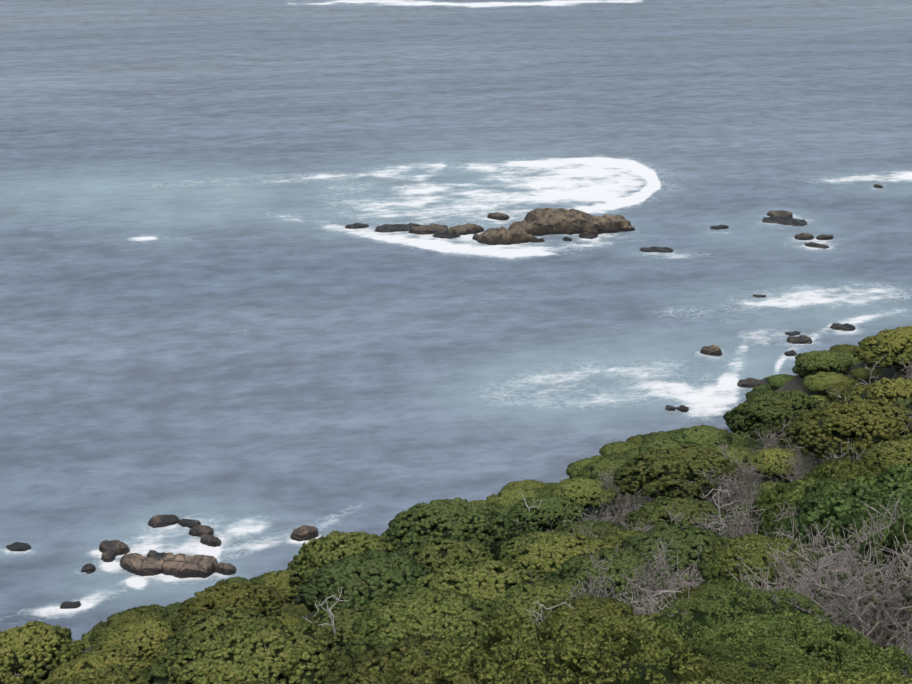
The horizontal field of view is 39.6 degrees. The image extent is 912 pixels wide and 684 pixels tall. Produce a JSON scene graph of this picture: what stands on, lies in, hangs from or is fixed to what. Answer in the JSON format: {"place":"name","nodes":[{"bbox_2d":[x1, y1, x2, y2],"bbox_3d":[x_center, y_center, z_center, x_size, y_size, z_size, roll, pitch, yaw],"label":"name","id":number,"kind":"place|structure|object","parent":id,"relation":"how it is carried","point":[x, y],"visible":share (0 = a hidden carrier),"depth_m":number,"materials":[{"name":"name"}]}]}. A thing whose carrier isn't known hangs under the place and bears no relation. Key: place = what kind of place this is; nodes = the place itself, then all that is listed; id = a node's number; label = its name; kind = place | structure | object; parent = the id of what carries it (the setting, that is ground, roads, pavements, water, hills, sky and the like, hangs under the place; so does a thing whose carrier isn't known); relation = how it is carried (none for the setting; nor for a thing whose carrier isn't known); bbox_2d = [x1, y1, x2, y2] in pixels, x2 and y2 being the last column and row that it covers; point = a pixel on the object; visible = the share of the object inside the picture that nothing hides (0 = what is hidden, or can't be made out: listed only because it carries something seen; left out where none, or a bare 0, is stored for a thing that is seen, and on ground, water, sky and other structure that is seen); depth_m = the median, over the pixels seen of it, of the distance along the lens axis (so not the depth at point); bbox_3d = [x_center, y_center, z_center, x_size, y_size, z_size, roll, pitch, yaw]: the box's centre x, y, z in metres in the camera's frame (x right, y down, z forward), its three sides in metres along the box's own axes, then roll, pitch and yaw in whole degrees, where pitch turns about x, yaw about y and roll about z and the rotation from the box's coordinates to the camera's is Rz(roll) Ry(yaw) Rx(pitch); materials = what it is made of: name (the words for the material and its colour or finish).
{"place":"outdoors","nodes":[
{"label":"outdoors","id":0,"kind":"place"},
{"bbox_2d":[0,0,911,643],"bbox_3d":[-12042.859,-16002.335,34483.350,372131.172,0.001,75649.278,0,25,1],"label":"sea water","id":1,"kind":"structure","parent":0,"point":[234,332],"depth_m":197.52,"materials":[{"name":"liquid"}]},
{"bbox_2d":[345,208,634,244],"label":"reef rocks","id":2,"kind":"object","parent":1,"relation":"in","point":[542,222],"visible":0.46,"depth_m":203.48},
{"bbox_2d":[83,361,911,675],"bbox_3d":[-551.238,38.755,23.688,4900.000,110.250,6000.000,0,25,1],"label":"terrain ground","id":3,"kind":"structure","parent":0,"point":[795,383],"depth_m":137.97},
{"bbox_2d":[0,619,84,683],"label":"shrub","id":4,"kind":"object","parent":3,"relation":"on","point":[34,652],"visible":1,"depth_m":88.94,"materials":[{"name":"green plant"}]},
{"bbox_2d":[39,645,152,683],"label":"shrub","id":5,"kind":"object","parent":3,"relation":"on","point":[94,661],"visible":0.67,"depth_m":82.49,"materials":[{"name":"green plant"}]},
{"bbox_2d":[53,664,152,683],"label":"shrub","id":6,"kind":"object","parent":3,"relation":"on","point":[120,674],"visible":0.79,"depth_m":65.59,"materials":[{"name":"green plant"}]},
{"bbox_2d":[90,606,166,641],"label":"shrub","id":7,"kind":"object","parent":3,"relation":"on","point":[114,621],"visible":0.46,"depth_m":102.17,"materials":[{"name":"green plant"}]},
{"bbox_2d":[90,617,176,662],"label":"shrub","id":8,"kind":"object","parent":3,"relation":"on","point":[149,636],"visible":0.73,"depth_m":90.23,"materials":[{"name":"green plant"}]},
{"bbox_2d":[6,514,318,608],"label":"shore rocks","id":9,"kind":"object","parent":3,"relation":"on","point":[111,550],"visible":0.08,"depth_m":124.16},
{"bbox_2d":[120,550,236,577],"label":"rock","id":10,"kind":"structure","parent":3,"relation":"on","point":[154,562],"depth_m":119.48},
{"bbox_2d":[163,605,281,655],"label":"shrub","id":11,"kind":"object","parent":3,"relation":"on","point":[183,636],"visible":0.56,"depth_m":81.67,"materials":[{"name":"green plant"}]},
{"bbox_2d":[171,579,288,632],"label":"shrub","id":12,"kind":"object","parent":3,"relation":"on","point":[266,601],"visible":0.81,"depth_m":90.70,"materials":[{"name":"green plant"}]},
{"bbox_2d":[141,619,341,683],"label":"shrub","id":13,"kind":"object","parent":3,"relation":"on","point":[272,651],"visible":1,"depth_m":64.47,"materials":[{"name":"green plant"}]},
{"bbox_2d":[252,569,298,606],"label":"shrub","id":14,"kind":"object","parent":3,"relation":"on","point":[278,581],"visible":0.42,"depth_m":105.64,"materials":[{"name":"green plant"}]},
{"bbox_2d":[275,611,303,626],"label":"shrub","id":15,"kind":"object","parent":3,"relation":"on","point":[289,618],"visible":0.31,"depth_m":98.74,"materials":[{"name":"green plant"}]},
{"bbox_2d":[284,599,315,616],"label":"shrub","id":16,"kind":"object","parent":3,"relation":"on","point":[301,609],"visible":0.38,"depth_m":102.19,"materials":[{"name":"green plant"}]},
{"bbox_2d":[300,606,363,654],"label":"shrub","id":17,"kind":"object","parent":3,"relation":"on","point":[345,618],"visible":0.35,"depth_m":74.56,"materials":[{"name":"green plant"}]},
{"bbox_2d":[321,652,352,680],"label":"shrub","id":18,"kind":"object","parent":3,"relation":"on","point":[343,661],"visible":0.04,"depth_m":70.66,"materials":[{"name":"green plant"}]},
{"bbox_2d":[288,530,401,588],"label":"shrub","id":19,"kind":"object","parent":3,"relation":"on","point":[318,553],"visible":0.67,"depth_m":97.04,"materials":[{"name":"green plant"}]},
{"bbox_2d":[294,550,429,612],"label":"shrub","id":20,"kind":"object","parent":3,"relation":"on","point":[360,579],"visible":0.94,"depth_m":80.53,"materials":[{"name":"green plant"}]},
{"bbox_2d":[322,634,498,683],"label":"shrub","id":21,"kind":"object","parent":3,"relation":"on","point":[367,664],"visible":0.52,"depth_m":56.82,"materials":[{"name":"green plant"}]},
{"bbox_2d":[345,588,492,659],"bbox_3d":[-1.845,15.842,64.450,7.357,5.881,7.357,1,25,2],"label":"shrub","id":22,"kind":"object","parent":3,"relation":"on","point":[402,614],"visible":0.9,"depth_m":63.44,"materials":[{"name":"green plant"}]},
{"bbox_2d":[402,537,495,574],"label":"shrub","id":23,"kind":"object","parent":3,"relation":"on","point":[434,555],"visible":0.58,"depth_m":88.53,"materials":[{"name":"green plant"}]},
{"bbox_2d":[386,497,516,550],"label":"shrub","id":24,"kind":"object","parent":3,"relation":"on","point":[457,518],"visible":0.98,"depth_m":97.62,"materials":[{"name":"green plant"}]},
{"bbox_2d":[406,558,539,607],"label":"shrub","id":25,"kind":"object","parent":3,"relation":"on","point":[488,582],"visible":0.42,"depth_m":74.23,"materials":[{"name":"green plant"}]},
{"bbox_2d":[486,486,537,507],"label":"shrub","id":26,"kind":"object","parent":3,"relation":"on","point":[507,497],"visible":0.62,"depth_m":117.78,"materials":[{"name":"green plant"}]},
{"bbox_2d":[501,479,551,489],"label":"shrub","id":27,"kind":"object","parent":3,"relation":"on","point":[529,483],"visible":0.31,"depth_m":122.67,"materials":[{"name":"green plant"}]},
{"bbox_2d":[499,531,571,559],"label":"shrub","id":28,"kind":"object","parent":3,"relation":"on","point":[511,544],"visible":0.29,"depth_m":91.50,"materials":[{"name":"green plant"}]},
{"bbox_2d":[488,579,595,644],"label":"shrub","id":29,"kind":"object","parent":3,"relation":"on","point":[521,599],"visible":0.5,"depth_m":67.20,"materials":[{"name":"green plant"}]},
{"bbox_2d":[505,494,586,533],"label":"shrub","id":30,"kind":"object","parent":3,"relation":"on","point":[552,507],"visible":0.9,"depth_m":103.25,"materials":[{"name":"green plant"}]},
{"bbox_2d":[369,607,738,683],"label":"shrub","id":31,"kind":"object","parent":3,"relation":"on","point":[583,658],"visible":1,"depth_m":10.94,"materials":[{"name":"plant"}]},
{"bbox_2d":[498,532,614,580],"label":"shrub","id":32,"kind":"object","parent":3,"relation":"on","point":[542,556],"visible":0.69,"depth_m":78.84,"materials":[{"name":"green plant"}]},
{"bbox_2d":[566,458,599,478],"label":"shrub","id":33,"kind":"object","parent":3,"relation":"on","point":[573,469],"visible":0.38,"depth_m":125.94,"materials":[{"name":"green plant"}]},
{"bbox_2d":[551,476,618,509],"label":"shrub","id":34,"kind":"object","parent":3,"relation":"on","point":[582,492],"visible":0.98,"depth_m":110.77,"materials":[{"name":"green plant"}]},
{"bbox_2d":[529,595,641,640],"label":"shrub","id":35,"kind":"object","parent":3,"relation":"on","point":[609,607],"visible":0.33,"depth_m":61.09,"materials":[{"name":"green plant"}]},
{"bbox_2d":[554,520,626,537],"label":"shrub","id":36,"kind":"object","parent":3,"relation":"on","point":[600,526],"visible":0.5,"depth_m":96.32,"materials":[{"name":"green plant"}]},
{"bbox_2d":[562,545,627,601],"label":"grey shrub","id":37,"kind":"object","parent":3,"relation":"on","point":[601,580],"visible":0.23,"depth_m":66.45,"materials":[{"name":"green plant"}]},
{"bbox_2d":[577,457,627,480],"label":"shrub","id":38,"kind":"object","parent":3,"relation":"on","point":[591,470],"visible":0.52,"depth_m":120.06,"materials":[{"name":"green plant"}]},
{"bbox_2d":[544,548,672,614],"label":"bush","id":39,"kind":"object","parent":3,"relation":"on","point":[572,570],"visible":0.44,"depth_m":71.79,"materials":[{"name":"green plant"}]},
{"bbox_2d":[597,465,636,512],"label":"grey shrub","id":40,"kind":"object","parent":3,"relation":"on","point":[617,501],"visible":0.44,"depth_m":111.81,"materials":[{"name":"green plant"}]},
{"bbox_2d":[599,441,640,455],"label":"shrub","id":41,"kind":"object","parent":3,"relation":"on","point":[615,447],"visible":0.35,"depth_m":130.52,"materials":[{"name":"green plant"}]},
{"bbox_2d":[597,529,646,552],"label":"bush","id":42,"kind":"object","parent":3,"relation":"on","point":[615,537],"visible":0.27,"depth_m":87.70,"materials":[{"name":"green plant"}]},
{"bbox_2d":[600,488,645,528],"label":"grey shrub","id":43,"kind":"object","parent":3,"relation":"on","point":[623,513],"visible":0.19,"depth_m":100.24,"materials":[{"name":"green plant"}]},
{"bbox_2d":[593,577,666,614],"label":"grey shrub","id":44,"kind":"object","parent":3,"relation":"on","point":[627,594],"depth_m":63.07,"materials":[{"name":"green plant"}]},
{"bbox_2d":[577,612,686,645],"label":"shrub","id":45,"kind":"object","parent":3,"relation":"on","point":[647,618],"visible":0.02,"depth_m":46.63,"materials":[{"name":"green plant"}]},
{"bbox_2d":[618,535,678,610],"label":"grey shrub","id":46,"kind":"object","parent":3,"relation":"on","point":[656,569],"visible":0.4,"depth_m":68.90,"materials":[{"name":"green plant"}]},
{"bbox_2d":[638,438,678,454],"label":"shrub","id":47,"kind":"object","parent":3,"relation":"on","point":[658,444],"visible":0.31,"depth_m":124.11,"materials":[{"name":"green plant"}]},
{"bbox_2d":[642,430,674,442],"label":"shrub","id":48,"kind":"object","parent":3,"relation":"on","point":[647,438],"visible":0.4,"depth_m":129.96,"materials":[{"name":"green plant"}]},
{"bbox_2d":[630,544,701,609],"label":"grey shrub","id":49,"kind":"object","parent":3,"relation":"on","point":[659,586],"visible":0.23,"depth_m":67.19,"materials":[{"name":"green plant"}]},
{"bbox_2d":[623,562,711,615],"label":"grey shrub","id":50,"kind":"object","parent":3,"relation":"on","point":[680,582],"visible":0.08,"depth_m":59.94,"materials":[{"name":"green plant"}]},
{"bbox_2d":[613,629,723,672],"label":"shrub","id":51,"kind":"object","parent":3,"relation":"on","point":[703,648],"visible":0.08,"depth_m":16.03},
{"bbox_2d":[621,523,723,582],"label":"bush","id":52,"kind":"object","parent":3,"relation":"on","point":[688,540],"visible":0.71,"depth_m":79.14,"materials":[{"name":"green plant"}]},
{"bbox_2d":[625,496,729,532],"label":"shrub","id":53,"kind":"object","parent":3,"relation":"on","point":[658,513],"visible":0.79,"depth_m":94.04,"materials":[{"name":"green plant"}]},
{"bbox_2d":[613,443,743,500],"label":"shrub","id":54,"kind":"object","parent":3,"relation":"on","point":[672,472],"visible":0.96,"depth_m":102.18,"materials":[{"name":"green plant"}]},
{"bbox_2d":[669,427,732,446],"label":"shrub","id":55,"kind":"object","parent":3,"relation":"on","point":[703,436],"visible":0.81,"depth_m":123.95,"materials":[{"name":"green plant"}]},
{"bbox_2d":[654,579,761,615],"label":"shrub","id":56,"kind":"object","parent":3,"relation":"on","point":[688,591],"visible":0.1,"depth_m":57.71,"materials":[{"name":"green plant"}]},
{"bbox_2d":[696,466,743,512],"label":"grey shrub","id":57,"kind":"object","parent":3,"relation":"on","point":[724,493],"visible":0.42,"depth_m":100.28,"materials":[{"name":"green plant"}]},
{"bbox_2d":[677,659,766,683],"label":"shrub","id":58,"kind":"object","parent":3,"relation":"on","point":[730,676],"visible":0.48,"depth_m":12.37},
{"bbox_2d":[705,485,754,537],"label":"grey shrub","id":59,"kind":"object","parent":3,"relation":"on","point":[737,517],"visible":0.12,"depth_m":83.29,"materials":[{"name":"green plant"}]},
{"bbox_2d":[710,446,758,476],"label":"shrub","id":60,"kind":"object","parent":3,"relation":"on","point":[731,450],"visible":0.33,"depth_m":110.94,"materials":[{"name":"green plant"}]},
{"bbox_2d":[715,470,766,508],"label":"grey shrub","id":61,"kind":"object","parent":3,"relation":"on","point":[749,493],"visible":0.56,"depth_m":98.48,"materials":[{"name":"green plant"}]},
{"bbox_2d":[714,499,770,538],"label":"grey shrub","id":62,"kind":"object","parent":3,"relation":"on","point":[735,532],"visible":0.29,"depth_m":80.09,"materials":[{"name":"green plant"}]},
{"bbox_2d":[644,578,843,647],"bbox_3d":[4.767,5.203,20.483,3.390,1.695,3.336,20,32,36],"label":"shrub","id":63,"kind":"object","parent":3,"relation":"on","point":[718,610],"visible":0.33,"depth_m":20.98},
{"bbox_2d":[714,461,775,505],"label":"grey shrub","id":64,"kind":"object","parent":3,"relation":"on","point":[751,476],"visible":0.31,"depth_m":101.92,"materials":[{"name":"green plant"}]},
{"bbox_2d":[730,432,767,449],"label":"shrub","id":65,"kind":"object","parent":3,"relation":"on","point":[742,438],"visible":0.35,"depth_m":127.58,"materials":[{"name":"green plant"}]},
{"bbox_2d":[697,532,815,591],"bbox_3d":[14.716,12.149,62.559,6.365,5.452,6.342,-16,29,-31],"label":"bush","id":66,"kind":"object","parent":3,"relation":"on","point":[717,558],"visible":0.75,"depth_m":61.32,"materials":[{"name":"green plant"}]},
{"bbox_2d":[665,323,855,411],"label":"shore rocks","id":67,"kind":"object","parent":3,"relation":"on","point":[714,350],"visible":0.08,"depth_m":162.77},
{"bbox_2d":[640,184,882,297],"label":"reef rocks","id":68,"kind":"object","parent":3,"relation":"on","point":[783,217],"visible":0.02,"depth_m":205.55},
{"bbox_2d":[699,642,837,683],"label":"shrub","id":69,"kind":"object","parent":3,"relation":"on","point":[757,669],"visible":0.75,"depth_m":14.71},
{"bbox_2d":[751,419,792,477],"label":"grey shrub","id":70,"kind":"object","parent":3,"relation":"on","point":[772,440],"visible":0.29,"depth_m":110.01,"materials":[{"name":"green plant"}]},
{"bbox_2d":[723,390,829,448],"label":"shrub","id":71,"kind":"object","parent":3,"relation":"on","point":[754,413],"visible":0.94,"depth_m":118.51,"materials":[{"name":"green plant"}]},
{"bbox_2d":[742,447,814,481],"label":"shrub","id":72,"kind":"object","parent":3,"relation":"on","point":[770,461],"visible":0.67,"depth_m":103.81,"materials":[{"name":"green plant"}]},
{"bbox_2d":[724,557,832,625],"bbox_3d":[10.793,9.594,41.371,5.392,6.195,4.803,7,26,16],"label":"grey shrub","id":73,"kind":"object","parent":3,"relation":"on","point":[765,569],"visible":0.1,"depth_m":41.55,"materials":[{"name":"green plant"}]},
{"bbox_2d":[766,374,793,388],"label":"shrub","id":74,"kind":"object","parent":3,"relation":"on","point":[778,381],"visible":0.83,"depth_m":149.25,"materials":[{"name":"green plant"}]},
{"bbox_2d":[749,478,815,535],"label":"bush","id":75,"kind":"object","parent":3,"relation":"on","point":[792,493],"visible":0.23,"depth_m":81.06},
{"bbox_2d":[767,517,803,539],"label":"bush","id":76,"kind":"object","parent":3,"relation":"on","point":[785,522],"visible":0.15,"depth_m":75.36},
{"bbox_2d":[696,612,881,672],"bbox_3d":[4.587,4.926,17.442,2.841,1.901,2.951,2,25,5],"label":"shrub","id":77,"kind":"object","parent":3,"relation":"on","point":[742,632],"visible":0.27,"depth_m":17.84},
{"bbox_2d":[776,444,827,481],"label":"grey shrub","id":78,"kind":"object","parent":3,"relation":"on","point":[804,462],"visible":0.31,"depth_m":96.15,"materials":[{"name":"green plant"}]},
{"bbox_2d":[766,539,842,602],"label":"grey shrub","id":79,"kind":"object","parent":3,"relation":"on","point":[783,568],"visible":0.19,"depth_m":58.85,"materials":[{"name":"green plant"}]},
{"bbox_2d":[770,507,841,567],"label":"grey shrub","id":80,"kind":"object","parent":3,"relation":"on","point":[803,526],"visible":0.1,"depth_m":67.38,"materials":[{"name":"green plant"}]},
{"bbox_2d":[717,620,911,682],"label":"shrub","id":81,"kind":"object","parent":3,"relation":"on","point":[848,661],"visible":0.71,"depth_m":15.78,"materials":[{"name":"plant"}]},
{"bbox_2d":[794,350,852,373],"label":"shrub","id":82,"kind":"object","parent":3,"relation":"on","point":[813,362],"visible":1,"depth_m":143.44,"materials":[{"name":"green plant"}]},
{"bbox_2d":[802,371,849,392],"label":"shrub","id":83,"kind":"object","parent":3,"relation":"on","point":[820,381],"visible":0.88,"depth_m":139.62,"materials":[{"name":"green plant"}]},
{"bbox_2d":[757,521,905,651],"bbox_3d":[13.119,9.303,42.961,5.278,6.652,5.898,-15,29,-29],"label":"grey shrub","id":84,"kind":"object","parent":3,"relation":"on","point":[815,581],"visible":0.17,"depth_m":42.01,"materials":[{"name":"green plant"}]},
{"bbox_2d":[770,529,898,618],"bbox_3d":[14.909,9.258,47.482,5.685,5.798,5.202,-10,27,-21],"label":"grey shrub","id":85,"kind":"object","parent":3,"relation":"on","point":[838,551],"visible":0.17,"depth_m":47.30,"materials":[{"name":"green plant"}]},
{"bbox_2d":[794,476,876,515],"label":"bush","id":86,"kind":"object","parent":3,"relation":"on","point":[820,487],"visible":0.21,"depth_m":77.39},
{"bbox_2d":[783,483,895,568],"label":"bush","id":87,"kind":"object","parent":3,"relation":"on","point":[838,507],"visible":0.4,"depth_m":71.21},
{"bbox_2d":[826,383,856,399],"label":"shrub","id":88,"kind":"object","parent":3,"relation":"on","point":[840,387],"visible":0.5,"depth_m":136.82,"materials":[{"name":"green plant"}]},
{"bbox_2d":[803,456,887,483],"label":"bush","id":89,"kind":"object","parent":3,"relation":"on","point":[843,468],"visible":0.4,"depth_m":83.27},
{"bbox_2d":[785,398,911,459],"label":"shrub","id":90,"kind":"object","parent":3,"relation":"on","point":[820,431],"visible":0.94,"depth_m":93.88,"materials":[{"name":"green plant"}]},
{"bbox_2d":[785,669,911,683],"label":"shrub","id":91,"kind":"object","parent":3,"relation":"on","point":[833,678],"visible":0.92,"depth_m":12.77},
{"bbox_2d":[811,521,895,605],"bbox_3d":[17.344,10.436,52.753,5.023,5.952,5.286,1,25,3],"label":"grey shrub","id":92,"kind":"object","parent":3,"relation":"on","point":[850,540],"visible":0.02,"depth_m":52.48,"materials":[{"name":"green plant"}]},
{"bbox_2d":[811,549,911,663],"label":"grey shrub","id":93,"kind":"object","parent":3,"relation":"on","point":[853,621],"visible":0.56,"depth_m":38.69,"materials":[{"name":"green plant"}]},
{"bbox_2d":[828,490,903,581],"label":"grey shrub","id":94,"kind":"object","parent":3,"relation":"on","point":[874,529],"visible":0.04,"depth_m":56.28,"materials":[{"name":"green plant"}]},
{"bbox_2d":[850,366,882,380],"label":"shrub","id":95,"kind":"object","parent":3,"relation":"on","point":[862,373],"visible":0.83,"depth_m":139.37,"materials":[{"name":"green plant"}]},
{"bbox_2d":[827,532,911,672],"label":"grey shrub","id":96,"kind":"object","parent":3,"relation":"on","point":[907,608],"visible":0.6,"depth_m":39.71,"materials":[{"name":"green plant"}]},
{"bbox_2d":[829,520,911,650],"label":"grey shrub","id":97,"kind":"object","parent":3,"relation":"on","point":[905,547],"visible":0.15,"depth_m":43.51,"materials":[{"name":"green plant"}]},
{"bbox_2d":[840,505,902,556],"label":"bush","id":98,"kind":"object","parent":3,"relation":"on","point":[859,517],"visible":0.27,"depth_m":66.33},
{"bbox_2d":[841,377,911,403],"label":"shrub","id":99,"kind":"object","parent":3,"relation":"on","point":[892,391],"visible":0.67,"depth_m":115.56,"materials":[{"name":"green plant"}]},
{"bbox_2d":[852,328,911,378],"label":"shrub","id":100,"kind":"object","parent":3,"relation":"on","point":[893,348],"visible":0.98,"depth_m":132.57,"materials":[{"name":"green plant"}]},
{"bbox_2d":[855,514,911,590],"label":"bush","id":101,"kind":"object","parent":3,"relation":"on","point":[885,532],"visible":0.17,"depth_m":50.06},
{"bbox_2d":[861,438,911,473],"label":"shrub","id":102,"kind":"object","parent":3,"relation":"on","point":[887,454],"visible":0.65,"depth_m":87.95,"materials":[{"name":"green plant"}]},
{"bbox_2d":[875,463,911,502],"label":"bush","id":103,"kind":"object","parent":3,"relation":"on","point":[896,483],"visible":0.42,"depth_m":74.44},
{"bbox_2d":[882,517,911,584],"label":"bush","id":104,"kind":"object","parent":3,"relation":"on","point":[889,541],"visible":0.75,"depth_m":45.38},
{"bbox_2d":[883,491,911,513],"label":"bush","id":105,"kind":"object","parent":3,"relation":"on","point":[905,500],"visible":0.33,"depth_m":67.49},
{"bbox_2d":[888,625,911,676],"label":"grey shrub","id":106,"kind":"object","parent":3,"relation":"on","point":[908,648],"visible":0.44,"depth_m":36.34,"materials":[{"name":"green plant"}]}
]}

